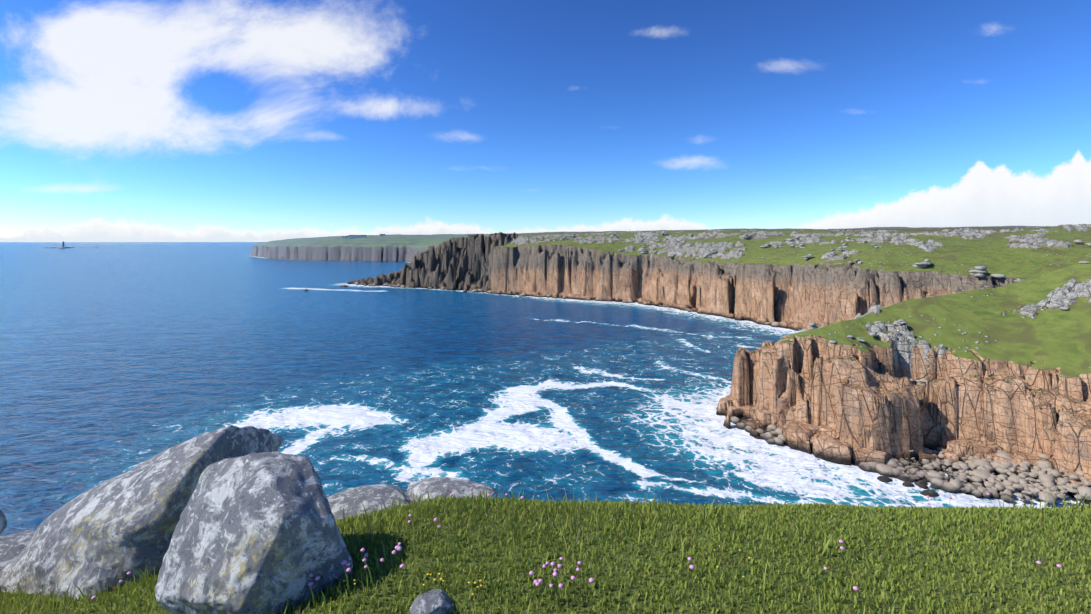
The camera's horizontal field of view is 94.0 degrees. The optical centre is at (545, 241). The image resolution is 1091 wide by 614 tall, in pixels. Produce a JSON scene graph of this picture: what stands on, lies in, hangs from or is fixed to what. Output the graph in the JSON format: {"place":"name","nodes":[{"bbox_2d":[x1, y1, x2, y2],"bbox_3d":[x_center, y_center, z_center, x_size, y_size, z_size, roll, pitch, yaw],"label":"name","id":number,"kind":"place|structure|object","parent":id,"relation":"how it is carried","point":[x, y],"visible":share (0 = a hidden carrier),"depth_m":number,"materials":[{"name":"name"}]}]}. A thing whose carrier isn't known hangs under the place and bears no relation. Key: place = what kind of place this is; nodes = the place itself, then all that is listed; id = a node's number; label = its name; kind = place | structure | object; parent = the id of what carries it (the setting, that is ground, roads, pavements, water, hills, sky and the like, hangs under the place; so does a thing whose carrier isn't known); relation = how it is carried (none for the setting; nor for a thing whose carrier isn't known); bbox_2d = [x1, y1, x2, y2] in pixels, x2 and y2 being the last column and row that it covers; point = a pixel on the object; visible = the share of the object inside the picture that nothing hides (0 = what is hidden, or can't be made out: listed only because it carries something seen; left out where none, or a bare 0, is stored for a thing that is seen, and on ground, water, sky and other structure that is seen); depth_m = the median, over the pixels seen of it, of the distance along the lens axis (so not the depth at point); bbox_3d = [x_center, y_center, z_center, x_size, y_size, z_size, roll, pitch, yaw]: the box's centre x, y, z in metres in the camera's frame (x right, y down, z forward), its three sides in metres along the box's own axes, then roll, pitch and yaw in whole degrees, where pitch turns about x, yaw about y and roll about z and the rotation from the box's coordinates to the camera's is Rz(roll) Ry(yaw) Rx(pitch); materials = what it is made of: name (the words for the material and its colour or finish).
{"place":"outdoors","nodes":[
{"label":"outdoors","id":0,"kind":"place"},
{"bbox_2d":[0,242,1089,535],"bbox_3d":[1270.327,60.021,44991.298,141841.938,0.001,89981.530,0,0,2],"label":"sea","id":1,"kind":"structure","parent":0,"point":[116,358],"depth_m":215.19,"materials":[{"name":"blue liquid"}]},
{"bbox_2d":[45,247,97,247],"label":"foam","id":2,"kind":"object","parent":1,"relation":"in","point":[64,247],"visible":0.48,"depth_m":4779.97,"materials":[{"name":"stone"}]},
{"bbox_2d":[0,224,1090,613],"bbox_3d":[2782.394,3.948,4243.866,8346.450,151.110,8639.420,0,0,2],"label":"terrain","id":3,"kind":"structure","parent":0,"point":[1002,364],"depth_m":155.80,"materials":[{"name":"green plant"}]},
{"bbox_2d":[0,510,6,533],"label":"stone","id":4,"kind":"object","parent":3,"relation":"on","point":[3,522],"visible":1,"depth_m":5.52,"materials":[{"name":"stone"}]},
{"bbox_2d":[0,530,35,572],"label":"stone","id":5,"kind":"object","parent":3,"relation":"on","point":[12,547],"visible":0.15,"depth_m":4.69,"materials":[{"name":"stone"}]},
{"bbox_2d":[0,425,283,598],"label":"boulder","id":6,"kind":"object","parent":3,"relation":"on","point":[125,523],"visible":0.71,"depth_m":3.50,"materials":[{"name":"stone"}]},
{"bbox_2d":[155,451,352,613],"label":"boulder","id":7,"kind":"object","parent":3,"relation":"on","point":[253,533],"visible":0.98,"depth_m":2.51,"materials":[{"name":"stone"}]},
{"bbox_2d":[348,234,365,237],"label":"hotel","id":8,"kind":"structure","parent":3,"relation":"on","point":[357,236],"depth_m":1763.14,"materials":[{"name":"white"}]},
{"bbox_2d":[326,484,413,520],"bbox_3d":[-1.558,2.217,4.197,0.896,0.251,0.571,0,0,-25],"label":"stone","id":9,"kind":"object","parent":3,"relation":"on","point":[349,501],"visible":0.38,"depth_m":4.17,"materials":[{"name":"stone"}]},
{"bbox_2d":[410,589,454,613],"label":"stone","id":10,"kind":"object","parent":3,"relation":"on","point":[436,601],"visible":1,"depth_m":2.28,"materials":[{"name":"stone"}]},
{"bbox_2d":[407,477,495,502],"bbox_3d":[-0.819,2.170,4.343,0.797,0.203,0.523,0,0,2],"label":"stone","id":11,"kind":"object","parent":3,"relation":"on","point":[434,486],"visible":0.6,"depth_m":4.31,"materials":[{"name":"stone"}]},
{"bbox_2d":[0,484,1090,613],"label":"turf","id":12,"kind":"structure","parent":3,"relation":"on","point":[1025,512],"depth_m":2.89,"materials":[{"name":"green plant"}]},
{"bbox_2d":[343,501,773,602],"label":"yellow flowers","id":13,"kind":"object","parent":3,"relation":"on","point":[435,580],"visible":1,"depth_m":2.47,"materials":[{"name":"yellow plant"}]},
{"bbox_2d":[91,487,1061,613],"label":"thrift flowers","id":14,"kind":"object","parent":3,"relation":"on","point":[398,547],"visible":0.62,"depth_m":2.51,"materials":[{"name":"pink plant"}]},
{"bbox_2d":[303,282,939,496],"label":"shore rocks","id":15,"kind":"object","parent":3,"relation":"on","point":[886,471],"visible":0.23,"depth_m":150.34,"materials":[{"name":"stone"}]},
{"bbox_2d":[553,232,1090,451],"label":"rock outcrops","id":16,"kind":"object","parent":3,"relation":"on","point":[979,271],"visible":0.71,"depth_m":298.78,"materials":[{"name":"stone"}]},
{"bbox_2d":[891,447,1090,502],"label":"beach boulders","id":17,"kind":"object","parent":3,"relation":"on","point":[975,472],"visible":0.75,"depth_m":124.09,"materials":[{"name":"stone"}]},
{"bbox_2d":[0,0,1090,241],"label":"sky","id":18,"kind":"structure","parent":0,"point":[121,120],"materials":[{"name":"blue"}]}
]}

